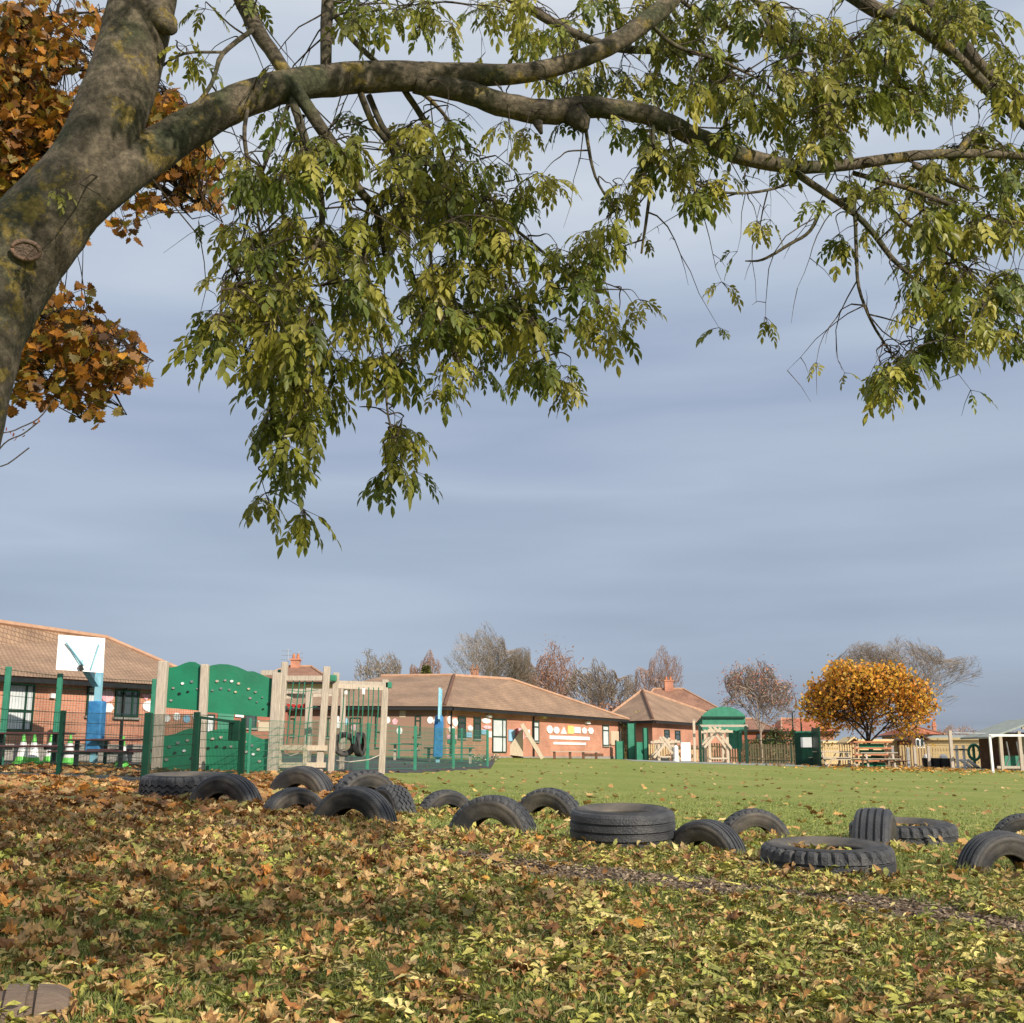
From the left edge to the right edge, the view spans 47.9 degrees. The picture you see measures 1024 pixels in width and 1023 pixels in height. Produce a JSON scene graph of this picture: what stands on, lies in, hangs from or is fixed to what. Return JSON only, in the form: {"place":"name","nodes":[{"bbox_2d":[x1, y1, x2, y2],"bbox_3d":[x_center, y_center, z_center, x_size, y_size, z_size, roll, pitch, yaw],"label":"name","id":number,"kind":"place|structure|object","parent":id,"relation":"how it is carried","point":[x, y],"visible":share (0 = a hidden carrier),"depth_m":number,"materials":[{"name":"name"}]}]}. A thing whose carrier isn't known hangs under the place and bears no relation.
{"place":"outdoors","nodes":[
{"label":"outdoors","id":0,"kind":"place"},
{"bbox_2d":[0,753,1023,1022],"bbox_3d":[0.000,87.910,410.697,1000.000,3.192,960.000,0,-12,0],"label":"ground","id":1,"kind":"structure","parent":0,"point":[624,777],"depth_m":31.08,"materials":[{"name":"green plant"}]},
{"bbox_2d":[0,399,53,466],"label":"sapling","id":2,"kind":"object","parent":1,"relation":"on","point":[34,423],"visible":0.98,"depth_m":9.34,"materials":[{"name":"plant"}]},
{"bbox_2d":[0,983,73,1022],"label":"tyre","id":3,"kind":"object","parent":1,"relation":"on","point":[46,997],"visible":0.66,"depth_m":4.26,"materials":[{"name":"rubber"}]},
{"bbox_2d":[0,619,197,743],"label":"school building","id":4,"kind":"structure","parent":1,"relation":"on","point":[25,647],"depth_m":38.47,"materials":[{"name":"brick"}]},
{"bbox_2d":[7,683,35,730],"bbox_3d":[-15.248,6.072,35.734,0.060,1.453,0.915,-8,-14,33],"label":"door","id":5,"kind":"structure","parent":4,"relation":"in","point":[29,689],"depth_m":35.76,"materials":[{"name":"white glass"}]},
{"bbox_2d":[83,686,94,717],"bbox_3d":[-13.794,6.248,37.820,0.120,1.039,0.451,-8,-14,33],"label":"window","id":6,"kind":"structure","parent":4,"relation":"in","point":[91,696],"depth_m":37.80,"materials":[{"name":"glass"}]},
{"bbox_2d":[113,689,140,719],"bbox_3d":[-12.997,6.526,38.955,0.120,0.991,1.063,-8,-14,33],"label":"window","id":7,"kind":"structure","parent":4,"relation":"in","point":[128,699],"depth_m":39.00,"materials":[{"name":"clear glass"}]},
{"bbox_2d":[0,0,234,429],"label":"maple tree","id":8,"kind":"object","parent":1,"relation":"on","point":[35,108],"visible":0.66,"depth_m":12.00,"materials":[{"name":"orange plant"}]},
{"bbox_2d":[138,771,225,797],"bbox_3d":[-4.504,3.822,15.918,1.250,0.394,1.250,0,-9,0],"label":"tyre","id":9,"kind":"object","parent":1,"relation":"on","point":[163,784],"visible":0.41,"depth_m":15.41,"materials":[{"name":"rubber"}]},
{"bbox_2d":[189,773,262,802],"bbox_3d":[-3.633,3.848,14.568,1.051,1.051,0.331,11,-7,24],"label":"tyre","id":10,"kind":"object","parent":1,"relation":"on","point":[239,788],"visible":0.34,"depth_m":14.51,"materials":[{"name":"rubber"}]},
{"bbox_2d":[0,753,494,781],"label":"playground surface","id":11,"kind":"object","parent":1,"relation":"on","point":[373,762],"visible":0.2,"depth_m":42.88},
{"bbox_2d":[11,736,27,763],"bbox_3d":[-13.718,6.645,32.325,0.540,0.850,0.526,0,-12,0],"label":"traffic cone","id":12,"kind":"object","parent":11,"relation":"on","point":[21,754],"visible":0.53,"depth_m":32.17,"materials":[{"name":"plastic"}]},
{"bbox_2d":[0,732,58,765],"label":"picnic table","id":13,"kind":"object","parent":11,"relation":"on","point":[49,747],"visible":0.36,"depth_m":30.25,"materials":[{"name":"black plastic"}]},
{"bbox_2d":[22,735,41,763],"bbox_3d":[-13.214,6.561,31.832,0.540,0.850,0.526,0,-12,0],"label":"traffic cone","id":14,"kind":"object","parent":11,"relation":"on","point":[33,753],"visible":0.57,"depth_m":31.70,"materials":[{"name":"plastic"}]},
{"bbox_2d":[4,744,142,761],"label":"wall","id":15,"kind":"structure","parent":11,"relation":"on","point":[100,758],"depth_m":35.95,"materials":[{"name":"brick"}]},
{"bbox_2d":[56,635,106,764],"bbox_3d":[-12.081,5.391,32.891,0.929,3.598,1.856,-4,-13,17],"label":"basketball hoop","id":16,"kind":"object","parent":11,"relation":"on","point":[85,655],"visible":0.84,"depth_m":32.84,"materials":[{"name":"white paint"}]},
{"bbox_2d":[47,739,140,766],"bbox_3d":[-10.710,6.287,29.845,1.900,0.760,1.740,-1,-12,6],"label":"picnic table","id":17,"kind":"object","parent":11,"relation":"on","point":[117,752],"visible":0.62,"depth_m":29.68,"materials":[{"name":"black plastic"}]},
{"bbox_2d":[0,667,192,764],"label":"fence","id":18,"kind":"object","parent":11,"relation":"on","point":[7,685],"visible":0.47,"depth_m":32.48,"materials":[{"name":"metal"}]},
{"bbox_2d":[88,739,151,764],"bbox_3d":[-11.119,6.955,33.281,1.900,0.760,1.740,2,-12,-8],"label":"picnic table","id":19,"kind":"object","parent":11,"relation":"on","point":[105,749],"visible":0.23,"depth_m":33.11,"materials":[{"name":"brown wood"}]},
{"bbox_2d":[0,709,246,779],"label":"fence","id":20,"kind":"object","parent":11,"relation":"on","point":[147,739],"visible":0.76,"depth_m":24.21,"materials":[{"name":"green metal"}]},
{"bbox_2d":[197,715,241,773],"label":"gate","id":21,"kind":"structure","parent":20,"relation":"attached to","point":[234,732],"depth_m":28.12,"materials":[{"name":"green metal"}]},
{"bbox_2d":[151,661,283,771],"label":"climbing wall","id":22,"kind":"structure","parent":11,"relation":"on","point":[204,689],"depth_m":30.97,"materials":[{"name":"green plastic"}]},
{"bbox_2d":[261,662,391,773],"bbox_3d":[-5.441,6.314,34.588,3.727,3.232,4.630,0,-12,0],"label":"timber climbing frame","id":23,"kind":"object","parent":11,"relation":"on","point":[325,692],"visible":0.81,"depth_m":33.16,"materials":[{"name":"beige wood"}]},
{"bbox_2d":[335,732,353,756],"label":"tyre","id":24,"kind":"object","parent":23,"relation":"hanging from","point":[346,753],"visible":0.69,"depth_m":33.81,"materials":[{"name":"rubber"}]},
{"bbox_2d":[353,732,366,756],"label":"tyre","id":25,"kind":"object","parent":23,"relation":"hanging from","point":[359,749],"visible":0.95,"depth_m":33.70,"materials":[{"name":"rubber"}]},
{"bbox_2d":[246,718,488,773],"bbox_3d":[-3.861,7.762,37.557,0.786,1.674,18.637,-4,-13,19],"label":"fence","id":26,"kind":"object","parent":11,"relation":"on","point":[484,761],"visible":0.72,"depth_m":37.36,"materials":[{"name":"metal"}]},
{"bbox_2d":[312,720,462,760],"bbox_3d":[-5.796,10.420,51.989,6.928,1.974,1.927,4,-13,-17],"label":"fence","id":27,"kind":"object","parent":11,"relation":"on","point":[399,738],"visible":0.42,"depth_m":52.47,"materials":[{"name":"metal"}]},
{"bbox_2d":[433,688,443,762],"bbox_3d":[-3.126,9.069,48.976,0.418,3.151,0.867,0,-12,0],"label":"basketball hoop","id":28,"kind":"object","parent":11,"relation":"on","point":[439,722],"visible":0.86,"depth_m":48.92,"materials":[{"name":"blue metal"}]},
{"bbox_2d":[423,747,473,762],"bbox_3d":[-2.710,10.512,49.649,2.195,0.691,1.200,0,-12,0],"label":"outdoor table","id":29,"kind":"object","parent":11,"relation":"on","point":[471,748],"visible":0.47,"depth_m":49.62,"materials":[{"name":"green paint"}]},
{"bbox_2d":[207,706,295,753],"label":"school building","id":30,"kind":"structure","parent":1,"relation":"on","point":[258,732],"depth_m":53.20,"materials":[{"name":"brick"}]},
{"bbox_2d":[263,787,321,809],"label":"tyre","id":31,"kind":"object","parent":1,"relation":"on","point":[289,797],"visible":0.34,"depth_m":13.18,"materials":[{"name":"rubber"}]},
{"bbox_2d":[264,654,332,688],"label":"house","id":32,"kind":"structure","parent":1,"relation":"on","point":[296,668],"depth_m":89.26,"materials":[{"name":"tile"}]},
{"bbox_2d":[269,766,333,793],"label":"tyre","id":33,"kind":"object","parent":1,"relation":"on","point":[313,778],"visible":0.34,"depth_m":18.83,"materials":[{"name":"rubber"}]},
{"bbox_2d":[313,786,397,823],"bbox_3d":[-1.672,3.405,12.178,0.979,0.979,0.309,30,1,25],"label":"tyre","id":34,"kind":"object","parent":1,"relation":"on","point":[369,803],"visible":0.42,"depth_m":12.12,"materials":[{"name":"rubber"}]},
{"bbox_2d":[334,769,392,789],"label":"tyre","id":35,"kind":"object","parent":1,"relation":"on","point":[372,779],"visible":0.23,"depth_m":18.79,"materials":[{"name":"rubber"}]},
{"bbox_2d":[354,648,401,680],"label":"bare tree","id":36,"kind":"object","parent":1,"relation":"on","point":[378,667],"visible":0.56,"depth_m":120.45,"materials":[{"name":"brown plant"}]},
{"bbox_2d":[375,784,416,816],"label":"tyre","id":37,"kind":"object","parent":1,"relation":"on","point":[399,798],"visible":0.23,"depth_m":13.71,"materials":[{"name":"rubber"}]},
{"bbox_2d":[410,650,441,673],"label":"bare tree","id":38,"kind":"object","parent":1,"relation":"on","point":[429,659],"visible":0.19,"depth_m":123.78,"materials":[{"name":"brown plant"}]},
{"bbox_2d":[418,789,468,811],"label":"tyre","id":39,"kind":"object","parent":1,"relation":"on","point":[443,797],"visible":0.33,"depth_m":14.94,"materials":[{"name":"rubber"}]},
{"bbox_2d":[286,674,629,758],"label":"school building","id":40,"kind":"structure","parent":1,"relation":"on","point":[501,709],"depth_m":62.17,"materials":[{"name":"brick"}]},
{"bbox_2d":[457,716,466,739],"bbox_3d":[-2.510,10.947,58.254,0.120,1.139,0.876,-6,-13,27],"label":"window","id":41,"kind":"structure","parent":40,"relation":"in","point":[461,720],"depth_m":58.33,"materials":[{"name":"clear glass"}]},
{"bbox_2d":[473,717,482,739],"bbox_3d":[-1.776,11.245,59.631,0.120,1.165,0.832,-6,-13,27],"label":"window","id":42,"kind":"structure","parent":40,"relation":"in","point":[476,720],"depth_m":59.63,"materials":[{"name":"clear glass"}]},
{"bbox_2d":[492,718,506,752],"bbox_3d":[-0.669,12.009,61.705,0.060,1.777,1.568,-6,-13,27],"label":"door","id":43,"kind":"structure","parent":40,"relation":"in","point":[499,726],"depth_m":61.70,"materials":[{"name":"white glass"}]},
{"bbox_2d":[602,725,610,746],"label":"window","id":44,"kind":"structure","parent":40,"relation":"in","point":[605,729],"depth_m":74.31,"materials":[{"name":"glass"}]},
{"bbox_2d":[444,621,538,686],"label":"bare tree","id":45,"kind":"object","parent":1,"relation":"on","point":[512,661],"visible":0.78,"depth_m":104.67,"materials":[{"name":"brown plant"}]},
{"bbox_2d":[449,795,536,834],"bbox_3d":[-0.197,3.364,11.665,0.966,0.966,0.305,38,5,25],"label":"tyre","id":46,"kind":"object","parent":1,"relation":"on","point":[507,811],"visible":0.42,"depth_m":11.61,"materials":[{"name":"rubber"}]},
{"bbox_2d":[0,0,1023,558],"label":"ash tree","id":47,"kind":"object","parent":1,"relation":"on","point":[106,154],"visible":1,"depth_m":6.48,"materials":[{"name":"green plant"}]},
{"bbox_2d":[0,755,1023,1022],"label":"fallen leaves","id":48,"kind":"object","parent":1,"relation":"on","point":[80,807],"visible":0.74,"depth_m":6.37,"materials":[{"name":"brown plant"}]},
{"bbox_2d":[510,723,543,758],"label":"timber ramp","id":49,"kind":"structure","parent":1,"relation":"on","point":[516,747],"depth_m":62.66,"materials":[{"name":"beige wood"}]},
{"bbox_2d":[519,788,578,816],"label":"tyre","id":50,"kind":"object","parent":1,"relation":"on","point":[560,801],"visible":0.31,"depth_m":14.71,"materials":[{"name":"rubber"}]},
{"bbox_2d":[515,634,584,700],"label":"autumn tree","id":51,"kind":"object","parent":1,"relation":"on","point":[549,677],"visible":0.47,"depth_m":106.80,"materials":[{"name":"brown plant"}]},
{"bbox_2d":[550,751,597,758],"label":"bench","id":52,"kind":"object","parent":1,"relation":"on","point":[583,755],"visible":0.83,"depth_m":66.04,"materials":[{"name":"brown wood"}]},
{"bbox_2d":[178,789,1023,879],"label":"grass tufts","id":53,"kind":"object","parent":1,"relation":"on","point":[740,851],"visible":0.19,"depth_m":11.22,"materials":[{"name":"green plant"}]},
{"bbox_2d":[564,657,638,710],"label":"bare tree","id":54,"kind":"object","parent":1,"relation":"on","point":[601,696],"visible":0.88,"depth_m":98.77,"materials":[{"name":"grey plant"}]},
{"bbox_2d":[570,803,675,848],"bbox_3d":[1.026,2.938,10.693,0.981,0.371,0.981,0,-8,0],"label":"tyre","id":55,"kind":"object","parent":1,"relation":"on","point":[623,824],"visible":0.81,"depth_m":10.32,"materials":[{"name":"rubber"}]},
{"bbox_2d":[632,645,683,693],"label":"bare tree","id":56,"kind":"object","parent":1,"relation":"on","point":[649,671],"visible":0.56,"depth_m":138.51,"materials":[{"name":"brown plant"}]},
{"bbox_2d":[611,689,748,761],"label":"school building","id":57,"kind":"structure","parent":1,"relation":"on","point":[658,715],"depth_m":83.47,"materials":[{"name":"brick"}]},
{"bbox_2d":[651,676,717,710],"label":"house","id":58,"kind":"structure","parent":1,"relation":"on","point":[682,695],"depth_m":126.17,"materials":[{"name":"tile"}]},
{"bbox_2d":[671,819,745,854],"bbox_3d":[1.746,3.170,10.327,0.252,0.800,0.800,12,13,-45],"label":"tyre","id":59,"kind":"object","parent":1,"relation":"on","point":[719,834],"visible":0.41,"depth_m":10.26,"materials":[{"name":"rubber"}]},
{"bbox_2d":[723,808,789,836],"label":"tyre","id":60,"kind":"object","parent":1,"relation":"on","point":[742,820],"visible":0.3,"depth_m":12.21,"materials":[{"name":"rubber"}]},
{"bbox_2d":[741,718,775,762],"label":"house","id":61,"kind":"structure","parent":1,"relation":"on","point":[753,731],"depth_m":115.91,"materials":[{"name":"brick"}]},
{"bbox_2d":[717,654,803,762],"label":"autumn tree","id":62,"kind":"object","parent":1,"relation":"on","point":[738,686],"visible":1,"depth_m":95.12,"materials":[{"name":"brown plant"}]},
{"bbox_2d":[741,727,794,762],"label":"hedge","id":63,"kind":"object","parent":1,"relation":"on","point":[769,736],"visible":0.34,"depth_m":97.76,"materials":[{"name":"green plant"}]},
{"bbox_2d":[772,718,840,762],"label":"house","id":64,"kind":"structure","parent":1,"relation":"on","point":[805,726],"depth_m":114.35,"materials":[{"name":"brick"}]},
{"bbox_2d":[623,759,1019,769],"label":"court surface","id":65,"kind":"object","parent":1,"relation":"on","point":[742,763],"visible":0.34,"depth_m":68.63,"materials":[{"name":"grey asphalt"}]},
{"bbox_2d":[615,740,623,758],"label":"green screen","id":66,"kind":"object","parent":65,"relation":"on","point":[619,749],"visible":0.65,"depth_m":74.39,"materials":[{"name":"paint"}]},
{"bbox_2d":[626,723,635,759],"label":"green screen","id":67,"kind":"object","parent":65,"relation":"on","point":[631,734],"visible":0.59,"depth_m":75.49,"materials":[{"name":"paint"}]},
{"bbox_2d":[635,741,642,759],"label":"green screen","id":68,"kind":"object","parent":65,"relation":"on","point":[638,750],"visible":0.65,"depth_m":74.77,"materials":[{"name":"paint"}]},
{"bbox_2d":[642,727,648,759],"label":"green screen","id":69,"kind":"object","parent":65,"relation":"on","point":[645,741],"visible":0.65,"depth_m":75.45,"materials":[{"name":"paint"}]},
{"bbox_2d":[650,736,680,760],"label":"timber play frame","id":70,"kind":"object","parent":65,"relation":"on","point":[664,742],"visible":0.79,"depth_m":74.38,"materials":[{"name":"wood"}]},
{"bbox_2d":[649,744,698,760],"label":"picket fence","id":71,"kind":"object","parent":65,"relation":"on","point":[667,751],"visible":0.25,"depth_m":77.32,"materials":[{"name":"beige wood"}]},
{"bbox_2d":[681,742,690,760],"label":"white board","id":72,"kind":"object","parent":65,"relation":"on","point":[685,751],"visible":1,"depth_m":72.42,"materials":[{"name":"paint"}]},
{"bbox_2d":[701,727,732,762],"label":"timber play frame","id":73,"kind":"object","parent":65,"relation":"on","point":[710,731],"visible":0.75,"depth_m":73.51,"materials":[{"name":"beige wood"}]},
{"bbox_2d":[695,707,747,762],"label":"canopy shelter","id":74,"kind":"object","parent":65,"relation":"on","point":[728,718],"visible":0.92,"depth_m":75.81,"materials":[{"name":"green paint"}]},
{"bbox_2d":[702,743,795,763],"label":"picket fence","id":75,"kind":"object","parent":65,"relation":"on","point":[765,748],"visible":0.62,"depth_m":76.07,"materials":[{"name":"brown wood"}]},
{"bbox_2d":[748,740,791,764],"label":"bar fence","id":76,"kind":"object","parent":65,"relation":"on","point":[765,760],"visible":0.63,"depth_m":72.95,"materials":[{"name":"green metal"}]},
{"bbox_2d":[794,730,812,764],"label":"green screen","id":77,"kind":"object","parent":65,"relation":"on","point":[803,746],"visible":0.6,"depth_m":70.73,"materials":[{"name":"paint"}]},
{"bbox_2d":[811,726,821,765],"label":"green screen","id":78,"kind":"object","parent":65,"relation":"on","point":[816,746],"visible":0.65,"depth_m":69.19,"materials":[{"name":"metal"}]},
{"bbox_2d":[821,740,841,764],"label":"shed","id":79,"kind":"structure","parent":65,"relation":"on","point":[829,741],"depth_m":82.25,"materials":[{"name":"beige wood"}]},
{"bbox_2d":[809,751,855,765],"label":"picnic table","id":80,"kind":"object","parent":65,"relation":"on","point":[839,757],"visible":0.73,"depth_m":68.99,"materials":[{"name":"beige wood"}]},
{"bbox_2d":[821,744,860,764],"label":"picket fence","id":81,"kind":"object","parent":65,"relation":"on","point":[840,747],"visible":0.63,"depth_m":78.30,"materials":[{"name":"beige wood"}]},
{"bbox_2d":[837,737,859,764],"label":"playhouse","id":82,"kind":"object","parent":65,"relation":"on","point":[844,740],"visible":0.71,"depth_m":78.70,"materials":[{"name":"beige wood"}]},
{"bbox_2d":[782,654,944,762],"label":"autumn tree","id":83,"kind":"object","parent":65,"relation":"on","point":[860,689],"visible":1,"depth_m":71.10,"materials":[{"name":"orange plant"}]},
{"bbox_2d":[852,741,892,765],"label":"stepped rack","id":84,"kind":"object","parent":65,"relation":"on","point":[870,746],"visible":0.79,"depth_m":68.46,"materials":[{"name":"wood"}]},
{"bbox_2d":[858,752,897,766],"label":"picnic table","id":85,"kind":"object","parent":65,"relation":"on","point":[867,760],"visible":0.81,"depth_m":66.20,"materials":[{"name":"beige wood"}]},
{"bbox_2d":[859,739,898,764],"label":"shed","id":86,"kind":"structure","parent":65,"relation":"on","point":[894,743],"depth_m":81.24,"materials":[{"name":"wood"}]},
{"bbox_2d":[894,733,929,765],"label":"playhouse","id":87,"kind":"object","parent":65,"relation":"on","point":[919,742],"visible":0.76,"depth_m":78.51,"materials":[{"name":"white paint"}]},
{"bbox_2d":[899,745,980,766],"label":"picket fence","id":88,"kind":"object","parent":65,"relation":"on","point":[931,752],"visible":0.41,"depth_m":74.69,"materials":[{"name":"wood"}]},
{"bbox_2d":[925,735,978,765],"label":"shed","id":89,"kind":"structure","parent":65,"relation":"on","point":[943,740],"depth_m":79.68,"materials":[{"name":"beige wood"}]},
{"bbox_2d":[953,745,972,767],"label":"outdoor gym station","id":90,"kind":"object","parent":65,"relation":"on","point":[956,749],"visible":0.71,"depth_m":69.38,"materials":[{"name":"white paint"}]},
{"bbox_2d":[967,743,979,767],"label":"outdoor gym station","id":91,"kind":"object","parent":65,"relation":"on","point":[974,759],"visible":0.85,"depth_m":69.37,"materials":[{"name":"green paint"}]},
{"bbox_2d":[948,730,1023,768],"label":"rope rail frame","id":92,"kind":"object","parent":65,"relation":"on","point":[950,732],"visible":0.69,"depth_m":66.61,"materials":[{"name":"beige wood"}]},
{"bbox_2d":[960,719,1023,770],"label":"open shelter","id":93,"kind":"object","parent":65,"relation":"on","point":[1007,752],"visible":0.8,"depth_m":67.65,"materials":[{"name":"white wood"}]},
{"bbox_2d":[760,836,896,878],"bbox_3d":[2.491,2.786,9.101,1.040,0.329,1.040,0,-9,0],"label":"tyre","id":94,"kind":"object","parent":1,"relation":"on","point":[780,851],"visible":0.52,"depth_m":8.77,"materials":[{"name":"rubber"}]},
{"bbox_2d":[851,807,899,846],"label":"tyre","id":95,"kind":"object","parent":1,"relation":"on","point":[876,824],"visible":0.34,"depth_m":11.19,"materials":[{"name":"rubber"}]},
{"bbox_2d":[848,817,959,845],"bbox_3d":[4.332,3.619,12.759,1.162,0.367,1.162,0,-9,0],"label":"tyre","id":96,"kind":"object","parent":1,"relation":"on","point":[946,831],"visible":0.29,"depth_m":12.30,"materials":[{"name":"rubber"}]},
{"bbox_2d":[828,634,980,730],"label":"bare tree","id":97,"kind":"object","parent":1,"relation":"on","point":[869,657],"visible":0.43,"depth_m":93.70,"materials":[{"name":"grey plant"}]},
{"bbox_2d":[877,722,944,738],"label":"house","id":98,"kind":"structure","parent":1,"relation":"on","point":[932,732],"depth_m":120.76,"materials":[{"name":"brick"}]},
{"bbox_2d":[955,830,1023,873],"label":"tyre","id":99,"kind":"object","parent":1,"relation":"on","point":[987,849],"visible":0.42,"depth_m":9.32,"materials":[{"name":"rubber"}]},
{"bbox_2d":[988,734,1023,772],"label":"football goal","id":100,"kind":"object","parent":1,"relation":"on","point":[990,744],"visible":0.95,"depth_m":59.83,"materials":[{"name":"white paint"}]},
{"bbox_2d":[993,813,1023,832],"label":"tyre","id":101,"kind":"object","parent":1,"relation":"on","point":[1014,823],"visible":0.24,"depth_m":13.92,"materials":[{"name":"rubber"}]},
{"bbox_2d":[0,0,1023,739],"label":"sky","id":102,"kind":"structure","parent":0,"point":[700,506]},
{"bbox_2d":[58,808,1023,948],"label":"path","id":103,"kind":"structure","parent":0,"point":[889,913],"depth_m":7.65,"materials":[{"name":"brown plant"}]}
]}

